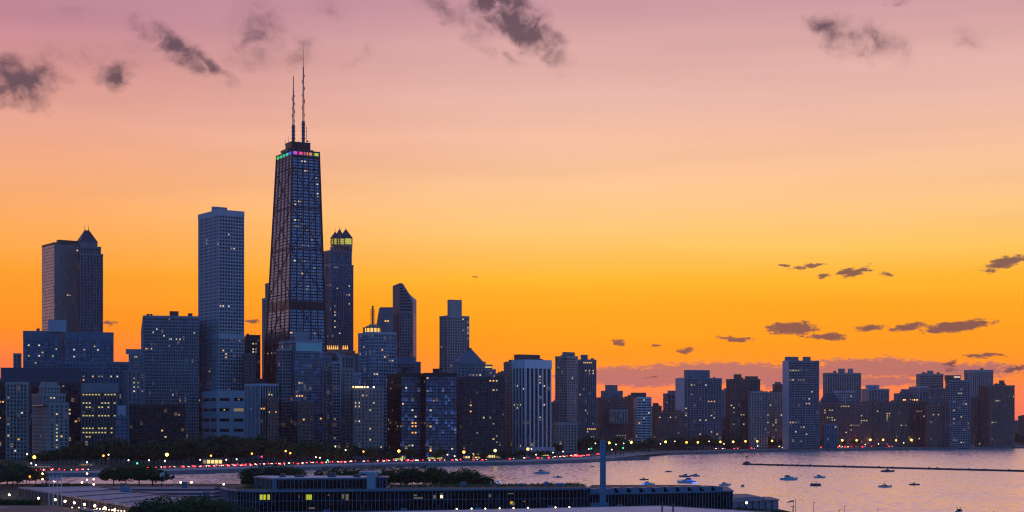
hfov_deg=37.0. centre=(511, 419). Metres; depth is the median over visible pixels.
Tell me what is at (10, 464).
tree
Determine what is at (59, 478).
flagpole
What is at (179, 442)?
tree
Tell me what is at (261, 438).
tree
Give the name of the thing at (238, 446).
tree
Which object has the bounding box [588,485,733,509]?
waterworks wing
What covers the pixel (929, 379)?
grey tower
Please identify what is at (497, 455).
tree
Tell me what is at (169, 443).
tree
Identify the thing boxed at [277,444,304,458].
tree
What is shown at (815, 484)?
pontoon boat
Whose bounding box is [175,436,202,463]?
tree
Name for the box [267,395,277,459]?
narrow brick house
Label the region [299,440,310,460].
tree
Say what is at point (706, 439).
tree
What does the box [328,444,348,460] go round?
tree
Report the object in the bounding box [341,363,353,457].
stone club building
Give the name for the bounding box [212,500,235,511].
tree
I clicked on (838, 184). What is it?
sky
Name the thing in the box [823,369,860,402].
cream grid tower
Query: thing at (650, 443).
tree
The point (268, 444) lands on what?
tree
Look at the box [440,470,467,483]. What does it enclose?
tree
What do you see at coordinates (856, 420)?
building
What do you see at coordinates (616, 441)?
tree
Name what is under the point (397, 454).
tree
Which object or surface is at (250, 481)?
tree
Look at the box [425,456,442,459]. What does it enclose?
pavilion
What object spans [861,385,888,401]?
pale cube tower
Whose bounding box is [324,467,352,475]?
tree
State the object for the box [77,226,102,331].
spired office tower
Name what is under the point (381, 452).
tree
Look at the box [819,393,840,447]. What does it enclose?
gabled brown block
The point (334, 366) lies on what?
domed glass tower
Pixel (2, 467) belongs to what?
tree
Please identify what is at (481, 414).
dark brown apartments
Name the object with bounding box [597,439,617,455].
tree
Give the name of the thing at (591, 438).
tree
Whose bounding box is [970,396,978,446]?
plain brown slab
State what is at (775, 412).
brick rise
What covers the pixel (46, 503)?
terrace ground
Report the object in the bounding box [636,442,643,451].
tree
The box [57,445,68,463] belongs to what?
tree
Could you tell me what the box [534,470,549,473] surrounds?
motor cruiser
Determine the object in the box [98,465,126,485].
tree
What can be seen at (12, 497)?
lawn
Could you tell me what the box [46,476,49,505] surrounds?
flagpole
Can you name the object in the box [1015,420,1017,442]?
edge low building
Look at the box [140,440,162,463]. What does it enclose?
tree
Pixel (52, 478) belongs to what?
flagpole
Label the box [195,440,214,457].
tree
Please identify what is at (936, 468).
breakwater
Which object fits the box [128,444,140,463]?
tree
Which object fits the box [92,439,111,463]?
tree
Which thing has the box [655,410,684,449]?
brown apartments
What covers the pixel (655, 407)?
dark gabled house
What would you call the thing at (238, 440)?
tree
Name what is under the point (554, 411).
dark brick infill
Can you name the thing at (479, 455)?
tree
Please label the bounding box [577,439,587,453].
tree
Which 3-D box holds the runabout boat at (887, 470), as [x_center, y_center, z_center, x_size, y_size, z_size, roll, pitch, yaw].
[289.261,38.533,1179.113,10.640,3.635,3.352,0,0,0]
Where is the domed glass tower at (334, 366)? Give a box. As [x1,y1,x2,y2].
[328,352,340,449]
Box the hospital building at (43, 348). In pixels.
[13,320,113,367]
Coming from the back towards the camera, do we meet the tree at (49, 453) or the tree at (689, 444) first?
the tree at (689, 444)
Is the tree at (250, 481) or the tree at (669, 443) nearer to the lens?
the tree at (250, 481)
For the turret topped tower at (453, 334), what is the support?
on the ground at (70, 466)
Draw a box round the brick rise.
[768,382,781,447]
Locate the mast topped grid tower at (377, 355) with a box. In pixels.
[358,306,396,448]
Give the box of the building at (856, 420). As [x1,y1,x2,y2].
[841,401,870,446]
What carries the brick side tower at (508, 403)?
on the ground at (70, 466)
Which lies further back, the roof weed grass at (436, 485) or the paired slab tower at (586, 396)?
the paired slab tower at (586, 396)
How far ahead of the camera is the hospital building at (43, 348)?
1624.89 m
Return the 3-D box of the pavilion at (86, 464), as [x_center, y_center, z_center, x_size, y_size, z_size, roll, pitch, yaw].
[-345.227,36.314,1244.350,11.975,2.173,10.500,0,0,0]
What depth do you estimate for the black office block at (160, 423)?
1427.57 m
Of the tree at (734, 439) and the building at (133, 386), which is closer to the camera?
the building at (133, 386)
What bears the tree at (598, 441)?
on the ground at (70, 466)
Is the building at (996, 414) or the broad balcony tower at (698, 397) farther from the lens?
the building at (996, 414)
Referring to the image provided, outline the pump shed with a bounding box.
[733,494,779,511]
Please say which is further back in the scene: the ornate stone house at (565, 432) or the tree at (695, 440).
the tree at (695, 440)
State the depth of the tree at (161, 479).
869.19 m
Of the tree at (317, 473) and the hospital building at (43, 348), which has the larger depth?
the hospital building at (43, 348)
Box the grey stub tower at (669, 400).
[663,390,674,411]
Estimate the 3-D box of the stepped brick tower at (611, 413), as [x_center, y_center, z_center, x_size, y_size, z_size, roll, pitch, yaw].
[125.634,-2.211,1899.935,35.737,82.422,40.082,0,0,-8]
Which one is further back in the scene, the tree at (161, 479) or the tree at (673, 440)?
the tree at (673, 440)
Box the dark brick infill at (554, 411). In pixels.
[551,400,557,446]
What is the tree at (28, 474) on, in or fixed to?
on the ground at (8, 488)
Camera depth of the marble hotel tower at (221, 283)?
1670.84 m
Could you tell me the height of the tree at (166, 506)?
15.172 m
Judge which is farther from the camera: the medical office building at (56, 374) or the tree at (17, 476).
the medical office building at (56, 374)
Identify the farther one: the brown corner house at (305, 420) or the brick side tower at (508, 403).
the brick side tower at (508, 403)
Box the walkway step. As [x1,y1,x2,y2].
[174,446,972,469]
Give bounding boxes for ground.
[0,443,1023,471]
[0,484,789,511]
[0,493,85,511]
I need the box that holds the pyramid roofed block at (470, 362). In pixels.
[454,348,495,376]
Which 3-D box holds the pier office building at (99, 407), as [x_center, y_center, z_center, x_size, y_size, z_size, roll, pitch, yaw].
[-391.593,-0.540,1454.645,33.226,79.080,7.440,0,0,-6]
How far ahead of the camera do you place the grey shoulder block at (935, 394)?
2201.40 m
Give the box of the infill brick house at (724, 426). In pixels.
[722,415,726,447]
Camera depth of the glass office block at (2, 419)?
1450.97 m
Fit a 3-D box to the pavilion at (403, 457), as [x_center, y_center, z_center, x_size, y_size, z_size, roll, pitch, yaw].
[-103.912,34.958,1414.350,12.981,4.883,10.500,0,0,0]
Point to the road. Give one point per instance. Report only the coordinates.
(449, 460)
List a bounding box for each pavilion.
[27,465,53,467]
[78,463,95,465]
[189,456,204,462]
[202,458,224,463]
[253,471,388,488]
[392,455,405,459]
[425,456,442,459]
[462,455,470,458]
[486,454,500,458]
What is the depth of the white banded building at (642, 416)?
1901.82 m
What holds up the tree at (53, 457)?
on the ground at (70, 466)
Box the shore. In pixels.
[43,446,1023,476]
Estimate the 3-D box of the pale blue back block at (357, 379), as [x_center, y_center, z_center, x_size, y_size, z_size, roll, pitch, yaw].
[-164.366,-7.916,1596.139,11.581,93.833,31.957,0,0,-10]
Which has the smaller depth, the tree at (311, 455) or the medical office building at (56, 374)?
the tree at (311, 455)
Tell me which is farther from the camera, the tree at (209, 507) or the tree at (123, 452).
the tree at (123, 452)
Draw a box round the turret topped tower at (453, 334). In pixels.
[439,298,469,372]
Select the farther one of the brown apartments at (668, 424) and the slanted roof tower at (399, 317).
the brown apartments at (668, 424)
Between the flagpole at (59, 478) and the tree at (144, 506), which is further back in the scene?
the flagpole at (59, 478)
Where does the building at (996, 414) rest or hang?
on the ground at (70, 466)
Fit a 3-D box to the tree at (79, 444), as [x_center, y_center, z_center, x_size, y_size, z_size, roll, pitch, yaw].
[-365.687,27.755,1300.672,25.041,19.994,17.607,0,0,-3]
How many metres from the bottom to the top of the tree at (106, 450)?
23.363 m
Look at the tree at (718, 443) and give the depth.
1926.36 m
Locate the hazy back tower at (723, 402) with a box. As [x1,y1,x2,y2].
[722,388,725,416]
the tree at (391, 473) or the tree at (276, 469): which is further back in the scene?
the tree at (391, 473)
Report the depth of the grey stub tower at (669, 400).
2151.74 m
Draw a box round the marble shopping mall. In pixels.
[199,391,244,455]
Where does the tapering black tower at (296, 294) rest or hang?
on the ground at (70, 466)
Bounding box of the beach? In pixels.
[641,447,924,452]
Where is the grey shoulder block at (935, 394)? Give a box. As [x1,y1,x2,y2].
[927,386,944,403]
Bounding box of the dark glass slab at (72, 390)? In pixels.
[30,379,81,457]
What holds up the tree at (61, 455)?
on the ground at (70, 466)
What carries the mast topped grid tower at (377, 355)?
on the ground at (70, 466)
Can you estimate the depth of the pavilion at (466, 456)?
1450.10 m
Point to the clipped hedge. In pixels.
(20, 502)
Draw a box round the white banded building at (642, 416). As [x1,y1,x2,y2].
[631,393,651,449]
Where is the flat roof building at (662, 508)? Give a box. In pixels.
[369,504,763,511]
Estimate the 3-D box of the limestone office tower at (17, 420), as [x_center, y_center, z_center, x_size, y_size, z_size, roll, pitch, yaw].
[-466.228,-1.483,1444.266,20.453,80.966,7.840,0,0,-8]
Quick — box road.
[43,445,1023,470]
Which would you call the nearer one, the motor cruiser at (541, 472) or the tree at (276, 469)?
the tree at (276, 469)
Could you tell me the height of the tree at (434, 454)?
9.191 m
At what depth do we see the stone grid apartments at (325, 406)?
1501.28 m
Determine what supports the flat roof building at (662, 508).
on the ground at (8, 488)
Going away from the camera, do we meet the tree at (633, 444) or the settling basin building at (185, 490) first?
the settling basin building at (185, 490)
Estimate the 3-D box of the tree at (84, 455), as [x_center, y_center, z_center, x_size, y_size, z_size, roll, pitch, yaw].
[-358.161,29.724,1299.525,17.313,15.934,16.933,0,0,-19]
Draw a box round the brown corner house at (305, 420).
[296,398,313,458]
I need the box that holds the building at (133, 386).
[123,369,144,415]
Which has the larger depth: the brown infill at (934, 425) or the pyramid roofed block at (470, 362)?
the brown infill at (934, 425)
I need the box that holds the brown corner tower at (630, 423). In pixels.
[624,395,633,440]
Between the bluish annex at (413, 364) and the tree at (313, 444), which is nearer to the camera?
the tree at (313, 444)
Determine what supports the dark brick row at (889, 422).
on the ground at (70, 466)
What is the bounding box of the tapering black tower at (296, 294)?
[263,52,326,383]
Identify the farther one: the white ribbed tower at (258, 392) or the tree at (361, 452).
the white ribbed tower at (258, 392)
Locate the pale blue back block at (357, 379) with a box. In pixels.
[354,373,360,387]
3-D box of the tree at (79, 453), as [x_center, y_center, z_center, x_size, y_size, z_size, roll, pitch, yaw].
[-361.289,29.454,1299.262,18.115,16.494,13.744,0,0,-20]
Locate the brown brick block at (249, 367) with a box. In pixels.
[243,353,255,390]
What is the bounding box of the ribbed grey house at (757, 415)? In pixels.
[748,387,767,448]
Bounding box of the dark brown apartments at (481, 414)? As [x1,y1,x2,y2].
[457,375,504,458]
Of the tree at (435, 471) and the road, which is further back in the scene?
the road
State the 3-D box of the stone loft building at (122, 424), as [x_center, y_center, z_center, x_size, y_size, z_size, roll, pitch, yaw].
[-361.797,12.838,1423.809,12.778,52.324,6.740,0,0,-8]
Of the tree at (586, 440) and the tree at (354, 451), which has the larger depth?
the tree at (586, 440)
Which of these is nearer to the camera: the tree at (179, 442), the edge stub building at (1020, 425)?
the tree at (179, 442)
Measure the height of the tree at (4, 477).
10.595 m
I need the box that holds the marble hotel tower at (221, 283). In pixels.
[198,206,243,391]
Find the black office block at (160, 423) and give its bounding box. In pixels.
[129,401,185,459]
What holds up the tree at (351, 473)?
on the ground at (8, 488)
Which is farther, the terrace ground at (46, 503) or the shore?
the shore
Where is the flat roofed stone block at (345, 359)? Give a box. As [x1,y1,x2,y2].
[322,352,353,368]
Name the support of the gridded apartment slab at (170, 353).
on the ground at (70, 466)
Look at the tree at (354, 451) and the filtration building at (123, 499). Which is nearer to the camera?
the filtration building at (123, 499)
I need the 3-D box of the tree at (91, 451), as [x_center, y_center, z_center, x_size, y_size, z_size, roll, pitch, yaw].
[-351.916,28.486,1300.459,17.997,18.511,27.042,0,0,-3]
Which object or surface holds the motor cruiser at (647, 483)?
on the water
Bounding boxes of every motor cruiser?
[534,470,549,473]
[641,480,654,484]
[677,476,696,482]
[719,481,730,485]
[780,474,797,479]
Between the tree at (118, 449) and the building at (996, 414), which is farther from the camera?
the building at (996, 414)
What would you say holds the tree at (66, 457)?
on the ground at (70, 466)
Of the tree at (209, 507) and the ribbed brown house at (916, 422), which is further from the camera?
the ribbed brown house at (916, 422)
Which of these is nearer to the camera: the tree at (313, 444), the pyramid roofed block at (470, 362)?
the tree at (313, 444)
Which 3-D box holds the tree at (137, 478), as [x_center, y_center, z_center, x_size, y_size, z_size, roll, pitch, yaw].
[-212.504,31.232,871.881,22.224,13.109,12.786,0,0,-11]
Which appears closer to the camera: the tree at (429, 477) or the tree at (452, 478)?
the tree at (452, 478)
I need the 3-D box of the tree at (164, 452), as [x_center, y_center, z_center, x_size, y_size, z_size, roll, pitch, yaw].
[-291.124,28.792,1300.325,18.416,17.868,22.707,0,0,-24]
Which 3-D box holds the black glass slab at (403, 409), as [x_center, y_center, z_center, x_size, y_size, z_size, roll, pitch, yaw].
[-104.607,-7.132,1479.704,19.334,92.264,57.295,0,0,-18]
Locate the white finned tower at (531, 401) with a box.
[511,354,554,455]
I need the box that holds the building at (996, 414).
[978,380,1014,447]
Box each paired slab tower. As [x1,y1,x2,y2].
[555,352,577,438]
[578,355,596,450]
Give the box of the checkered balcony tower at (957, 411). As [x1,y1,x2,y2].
[944,375,969,448]
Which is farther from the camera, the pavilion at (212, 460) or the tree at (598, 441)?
the tree at (598, 441)
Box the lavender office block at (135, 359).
[126,349,141,369]
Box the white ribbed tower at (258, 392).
[244,379,278,458]
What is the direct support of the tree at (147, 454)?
on the ground at (70, 466)
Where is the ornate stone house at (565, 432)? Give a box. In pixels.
[552,420,577,453]
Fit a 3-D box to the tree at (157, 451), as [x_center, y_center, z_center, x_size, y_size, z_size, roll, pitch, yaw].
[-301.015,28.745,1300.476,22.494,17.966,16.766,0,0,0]
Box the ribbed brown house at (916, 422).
[906,399,928,446]
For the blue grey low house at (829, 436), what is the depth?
1991.01 m
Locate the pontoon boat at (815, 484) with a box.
[810,482,820,485]
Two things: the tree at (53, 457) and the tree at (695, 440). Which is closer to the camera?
the tree at (53, 457)
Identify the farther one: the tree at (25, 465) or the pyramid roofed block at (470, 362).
the pyramid roofed block at (470, 362)
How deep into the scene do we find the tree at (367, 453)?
1381.49 m
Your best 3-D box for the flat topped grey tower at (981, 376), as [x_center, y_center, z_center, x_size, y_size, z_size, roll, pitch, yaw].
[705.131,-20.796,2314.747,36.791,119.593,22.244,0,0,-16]
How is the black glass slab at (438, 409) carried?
on the ground at (70, 466)
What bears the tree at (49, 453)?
on the ground at (70, 466)
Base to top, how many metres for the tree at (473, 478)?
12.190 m
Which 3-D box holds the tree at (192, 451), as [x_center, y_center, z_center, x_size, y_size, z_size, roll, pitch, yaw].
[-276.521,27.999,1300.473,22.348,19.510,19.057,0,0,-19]
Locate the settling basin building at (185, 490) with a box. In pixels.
[113,482,213,500]
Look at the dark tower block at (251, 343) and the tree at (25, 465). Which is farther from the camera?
the dark tower block at (251, 343)
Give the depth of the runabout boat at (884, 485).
909.38 m
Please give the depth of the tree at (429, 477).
821.43 m
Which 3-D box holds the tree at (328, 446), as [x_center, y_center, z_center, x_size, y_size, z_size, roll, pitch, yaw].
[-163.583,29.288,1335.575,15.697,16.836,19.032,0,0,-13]
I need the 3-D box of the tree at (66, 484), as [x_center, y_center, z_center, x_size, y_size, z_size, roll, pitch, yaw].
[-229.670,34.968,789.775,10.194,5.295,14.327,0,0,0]
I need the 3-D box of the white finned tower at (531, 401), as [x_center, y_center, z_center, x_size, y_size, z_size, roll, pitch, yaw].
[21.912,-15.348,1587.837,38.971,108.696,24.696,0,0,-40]
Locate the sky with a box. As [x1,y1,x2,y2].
[0,0,1023,420]
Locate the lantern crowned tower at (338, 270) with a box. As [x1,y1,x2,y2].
[324,226,354,372]
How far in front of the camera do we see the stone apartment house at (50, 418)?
1439.78 m
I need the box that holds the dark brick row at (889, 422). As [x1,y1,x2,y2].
[864,399,907,446]
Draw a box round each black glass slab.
[387,367,420,458]
[421,369,456,459]
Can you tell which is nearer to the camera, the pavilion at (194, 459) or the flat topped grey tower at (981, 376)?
the pavilion at (194, 459)
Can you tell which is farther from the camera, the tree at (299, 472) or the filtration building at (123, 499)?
the tree at (299, 472)
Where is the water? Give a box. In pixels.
[0,448,1023,511]
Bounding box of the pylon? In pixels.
[600,440,605,506]
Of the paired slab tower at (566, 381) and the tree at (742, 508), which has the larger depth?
the paired slab tower at (566, 381)
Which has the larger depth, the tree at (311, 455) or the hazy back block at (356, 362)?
the hazy back block at (356, 362)
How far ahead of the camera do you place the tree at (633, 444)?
1710.00 m
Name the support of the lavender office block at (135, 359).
on the ground at (70, 466)
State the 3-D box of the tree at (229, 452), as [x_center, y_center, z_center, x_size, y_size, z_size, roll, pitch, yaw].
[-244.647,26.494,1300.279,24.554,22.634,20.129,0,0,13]
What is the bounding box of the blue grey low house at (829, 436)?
[821,422,836,448]
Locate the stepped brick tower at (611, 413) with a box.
[596,385,627,449]
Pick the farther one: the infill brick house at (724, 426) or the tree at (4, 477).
the infill brick house at (724, 426)
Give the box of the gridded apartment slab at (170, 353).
[141,311,198,441]
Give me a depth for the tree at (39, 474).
882.67 m
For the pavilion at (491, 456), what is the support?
on the ground at (70, 466)
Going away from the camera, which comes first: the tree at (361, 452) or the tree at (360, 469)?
the tree at (360, 469)
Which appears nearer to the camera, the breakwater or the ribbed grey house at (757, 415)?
the breakwater
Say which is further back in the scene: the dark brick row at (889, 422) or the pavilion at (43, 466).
the dark brick row at (889, 422)
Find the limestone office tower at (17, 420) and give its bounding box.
[5,381,28,459]
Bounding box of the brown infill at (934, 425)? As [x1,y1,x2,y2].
[924,402,944,446]
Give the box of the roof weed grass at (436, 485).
[236,482,582,488]
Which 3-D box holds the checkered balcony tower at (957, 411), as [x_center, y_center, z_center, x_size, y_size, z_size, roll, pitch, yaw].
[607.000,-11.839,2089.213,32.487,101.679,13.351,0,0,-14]
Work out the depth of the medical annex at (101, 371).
1567.55 m
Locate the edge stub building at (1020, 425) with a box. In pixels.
[1018,415,1023,443]
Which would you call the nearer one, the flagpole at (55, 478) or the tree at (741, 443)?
the flagpole at (55, 478)
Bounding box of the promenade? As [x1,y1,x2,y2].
[46,447,878,472]
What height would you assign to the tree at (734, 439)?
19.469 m
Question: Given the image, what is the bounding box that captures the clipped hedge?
[0,499,41,504]
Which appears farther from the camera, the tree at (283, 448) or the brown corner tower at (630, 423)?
the brown corner tower at (630, 423)
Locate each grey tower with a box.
[916,371,943,387]
[964,368,993,396]
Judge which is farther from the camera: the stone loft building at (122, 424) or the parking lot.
the stone loft building at (122, 424)
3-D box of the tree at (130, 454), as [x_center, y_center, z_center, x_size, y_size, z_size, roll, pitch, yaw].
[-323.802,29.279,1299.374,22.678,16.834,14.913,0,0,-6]
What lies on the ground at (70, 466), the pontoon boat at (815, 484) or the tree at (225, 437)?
the tree at (225, 437)
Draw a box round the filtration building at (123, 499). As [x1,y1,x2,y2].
[18,485,188,511]
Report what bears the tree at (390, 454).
on the ground at (70, 466)
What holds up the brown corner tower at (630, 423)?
on the ground at (70, 466)
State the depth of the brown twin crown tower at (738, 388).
2002.51 m
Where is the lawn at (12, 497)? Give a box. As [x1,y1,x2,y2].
[0,494,44,502]
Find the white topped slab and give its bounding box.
[894,386,928,400]
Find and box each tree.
[0,463,10,472]
[0,466,24,486]
[0,470,12,482]
[1,460,22,484]
[6,463,30,469]
[17,466,36,484]
[25,453,36,462]
[27,468,48,484]
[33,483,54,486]
[39,449,52,459]
[44,450,59,463]
[50,451,67,463]
[52,448,65,463]
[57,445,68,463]
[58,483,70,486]
[64,451,75,463]
[66,441,88,462]
[66,444,83,463]
[76,445,94,462]
[81,446,97,462]
[85,444,102,463]
[90,441,110,463]
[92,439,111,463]
[96,437,123,463]
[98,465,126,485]
[106,438,132,463]
[107,444,126,463]
[114,463,142,482]
[115,443,136,462]
[121,463,155,485]
[123,445,134,463]
[126,500,148,511]
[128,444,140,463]
[130,442,148,463]
[130,497,165,511]
[131,441,151,463]
[138,464,162,485]
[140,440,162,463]
[141,443,157,463]
[146,495,178,511]
[149,444,170,463]
[150,470,169,485]
[153,443,165,463]
[160,441,180,463]
[160,445,177,463]
[163,442,188,463]
[169,437,197,463]
[172,495,216,511]
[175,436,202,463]
[175,495,219,511]
[181,442,195,463]
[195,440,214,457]
[196,439,221,457]
[202,436,224,457]
[210,434,236,463]
[210,497,230,506]
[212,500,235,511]
[216,439,235,457]
[230,436,240,462]
[231,437,252,463]
[232,437,263,462]
[235,438,264,463]
[237,467,263,484]
[240,464,273,484]
[245,434,267,462]
[260,439,283,462]
[262,464,288,475]
[263,437,296,461]
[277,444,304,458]
[277,465,304,475]
[287,468,308,475]
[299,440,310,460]
[301,444,321,462]
[303,440,329,461]
[313,468,329,475]
[318,444,333,459]
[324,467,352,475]
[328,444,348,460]
[338,449,351,458]
[343,467,362,475]
[348,444,360,459]
[348,467,368,475]
[356,466,389,478]
[359,448,371,455]
[364,447,378,460]
[375,448,386,459]
[375,467,397,483]
[385,466,410,484]
[386,450,394,459]
[394,452,401,459]
[398,466,422,483]
[404,446,417,458]
[413,465,434,483]
[421,467,447,482]
[429,472,444,483]
[431,451,441,457]
[438,448,446,455]
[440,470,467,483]
[448,467,473,483]
[455,469,482,483]
[457,449,463,455]
[477,453,484,457]
[477,474,494,483]
[495,452,503,457]
[552,443,559,451]
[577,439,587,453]
[579,437,593,453]
[586,435,596,452]
[592,438,599,452]
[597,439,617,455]
[609,437,625,454]
[614,437,631,454]
[628,441,637,452]
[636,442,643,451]
[640,437,657,451]
[661,438,675,450]
[668,437,680,445]
[678,439,692,449]
[689,436,703,449]
[702,435,716,449]
[714,438,724,448]
[726,434,743,447]
[734,506,752,510]
[735,437,746,445]
[768,437,776,444]
[1015,432,1023,441]
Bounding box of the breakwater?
[742,463,1023,471]
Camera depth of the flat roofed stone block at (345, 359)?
1649.94 m
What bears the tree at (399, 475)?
on the ground at (8, 488)
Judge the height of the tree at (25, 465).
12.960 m
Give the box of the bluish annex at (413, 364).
[397,356,420,372]
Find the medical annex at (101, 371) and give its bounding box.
[57,358,128,404]
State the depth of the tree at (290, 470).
794.52 m
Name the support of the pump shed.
on the ground at (8, 488)
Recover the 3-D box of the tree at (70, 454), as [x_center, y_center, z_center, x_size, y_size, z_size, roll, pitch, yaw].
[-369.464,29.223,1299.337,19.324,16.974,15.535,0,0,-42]
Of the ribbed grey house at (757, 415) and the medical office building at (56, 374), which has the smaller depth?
the medical office building at (56, 374)
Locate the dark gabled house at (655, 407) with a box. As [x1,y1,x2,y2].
[651,403,661,439]
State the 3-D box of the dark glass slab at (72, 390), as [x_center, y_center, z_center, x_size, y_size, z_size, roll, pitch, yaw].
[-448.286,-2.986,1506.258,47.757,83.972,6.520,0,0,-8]
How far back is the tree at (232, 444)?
1313.28 m
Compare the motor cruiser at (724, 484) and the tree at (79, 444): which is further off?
the tree at (79, 444)
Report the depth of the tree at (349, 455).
1343.85 m
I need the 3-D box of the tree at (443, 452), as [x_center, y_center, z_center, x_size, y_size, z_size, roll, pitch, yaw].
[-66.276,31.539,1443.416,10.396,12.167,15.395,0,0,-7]
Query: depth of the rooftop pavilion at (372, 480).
535.00 m
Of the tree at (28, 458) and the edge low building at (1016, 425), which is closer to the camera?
the tree at (28, 458)
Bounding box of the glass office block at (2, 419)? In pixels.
[0,378,5,458]
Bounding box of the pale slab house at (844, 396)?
[834,389,854,402]
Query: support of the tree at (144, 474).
on the ground at (8, 488)
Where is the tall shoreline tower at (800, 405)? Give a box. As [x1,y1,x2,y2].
[782,357,819,448]
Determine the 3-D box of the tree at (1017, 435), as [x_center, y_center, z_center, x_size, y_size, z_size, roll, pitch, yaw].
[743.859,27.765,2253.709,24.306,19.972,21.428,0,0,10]
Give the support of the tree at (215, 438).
on the ground at (70, 466)
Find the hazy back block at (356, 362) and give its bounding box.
[355,350,357,372]
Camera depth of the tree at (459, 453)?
1460.51 m
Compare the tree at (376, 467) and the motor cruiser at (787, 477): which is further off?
the motor cruiser at (787, 477)
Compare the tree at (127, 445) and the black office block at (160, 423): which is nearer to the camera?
the tree at (127, 445)
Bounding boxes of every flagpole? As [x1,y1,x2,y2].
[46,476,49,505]
[50,475,53,505]
[54,475,57,505]
[58,475,61,505]
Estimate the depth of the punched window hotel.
1451.15 m
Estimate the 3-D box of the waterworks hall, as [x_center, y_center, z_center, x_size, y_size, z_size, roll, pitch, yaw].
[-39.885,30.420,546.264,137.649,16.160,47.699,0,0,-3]
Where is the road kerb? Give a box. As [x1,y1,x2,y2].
[85,445,1021,470]
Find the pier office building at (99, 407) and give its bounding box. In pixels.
[81,380,117,458]
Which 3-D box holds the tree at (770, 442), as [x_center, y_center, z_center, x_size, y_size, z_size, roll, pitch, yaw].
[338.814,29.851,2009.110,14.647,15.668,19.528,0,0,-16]
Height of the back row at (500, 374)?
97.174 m
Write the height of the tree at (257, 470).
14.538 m
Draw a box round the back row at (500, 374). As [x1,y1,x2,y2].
[496,368,503,376]
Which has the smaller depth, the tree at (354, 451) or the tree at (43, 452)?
the tree at (43, 452)
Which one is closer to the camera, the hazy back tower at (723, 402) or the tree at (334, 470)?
the tree at (334, 470)
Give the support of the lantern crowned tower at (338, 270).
on the ground at (70, 466)
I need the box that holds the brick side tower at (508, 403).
[503,358,512,453]
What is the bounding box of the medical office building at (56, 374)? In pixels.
[1,365,80,453]
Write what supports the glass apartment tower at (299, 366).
on the ground at (70, 466)
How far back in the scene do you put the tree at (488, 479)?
798.77 m
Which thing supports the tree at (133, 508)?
on the ground at (8, 488)
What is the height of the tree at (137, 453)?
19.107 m
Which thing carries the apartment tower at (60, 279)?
on the ground at (70, 466)
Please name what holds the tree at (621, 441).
on the ground at (70, 466)
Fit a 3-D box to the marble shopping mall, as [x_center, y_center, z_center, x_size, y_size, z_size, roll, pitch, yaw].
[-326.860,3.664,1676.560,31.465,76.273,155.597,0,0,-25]
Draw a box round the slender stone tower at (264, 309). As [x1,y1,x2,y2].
[262,283,268,378]
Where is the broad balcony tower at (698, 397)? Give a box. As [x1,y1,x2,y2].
[675,370,721,448]
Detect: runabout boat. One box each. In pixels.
[878,483,891,486]
[881,468,894,471]
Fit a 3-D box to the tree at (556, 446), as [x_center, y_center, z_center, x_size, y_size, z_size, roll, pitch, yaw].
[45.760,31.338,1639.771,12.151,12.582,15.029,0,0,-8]
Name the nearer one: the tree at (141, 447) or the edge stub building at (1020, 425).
the tree at (141, 447)
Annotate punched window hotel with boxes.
[353,386,382,458]
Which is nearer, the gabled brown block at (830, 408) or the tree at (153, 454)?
the tree at (153, 454)
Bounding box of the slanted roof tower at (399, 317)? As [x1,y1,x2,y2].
[377,283,416,361]
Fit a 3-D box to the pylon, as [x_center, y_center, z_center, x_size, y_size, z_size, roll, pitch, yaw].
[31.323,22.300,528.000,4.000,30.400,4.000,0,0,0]
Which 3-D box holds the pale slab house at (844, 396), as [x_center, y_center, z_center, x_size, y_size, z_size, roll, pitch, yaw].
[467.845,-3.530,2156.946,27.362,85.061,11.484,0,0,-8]
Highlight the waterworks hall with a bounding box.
[214,481,588,511]
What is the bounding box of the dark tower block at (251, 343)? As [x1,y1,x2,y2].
[244,333,259,378]
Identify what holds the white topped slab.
on the ground at (70, 466)
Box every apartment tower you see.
[42,240,79,360]
[276,331,322,458]
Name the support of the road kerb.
on the road
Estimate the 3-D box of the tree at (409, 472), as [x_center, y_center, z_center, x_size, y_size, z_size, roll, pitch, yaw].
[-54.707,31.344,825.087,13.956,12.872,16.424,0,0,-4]
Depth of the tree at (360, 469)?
823.81 m
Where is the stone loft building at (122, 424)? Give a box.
[115,405,129,459]
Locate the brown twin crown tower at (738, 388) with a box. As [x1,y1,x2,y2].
[726,374,759,447]
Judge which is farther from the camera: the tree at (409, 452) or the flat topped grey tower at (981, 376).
the flat topped grey tower at (981, 376)
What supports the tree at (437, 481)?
on the ground at (8, 488)
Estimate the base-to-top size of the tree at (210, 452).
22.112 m
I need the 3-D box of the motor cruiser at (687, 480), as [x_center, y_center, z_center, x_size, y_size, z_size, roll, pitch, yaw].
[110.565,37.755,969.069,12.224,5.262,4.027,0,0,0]
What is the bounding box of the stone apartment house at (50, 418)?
[31,382,68,459]
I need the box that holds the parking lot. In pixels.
[0,506,82,511]
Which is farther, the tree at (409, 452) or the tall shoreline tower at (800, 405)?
the tall shoreline tower at (800, 405)
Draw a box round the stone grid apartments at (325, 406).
[322,367,329,457]
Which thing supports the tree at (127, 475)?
on the ground at (8, 488)

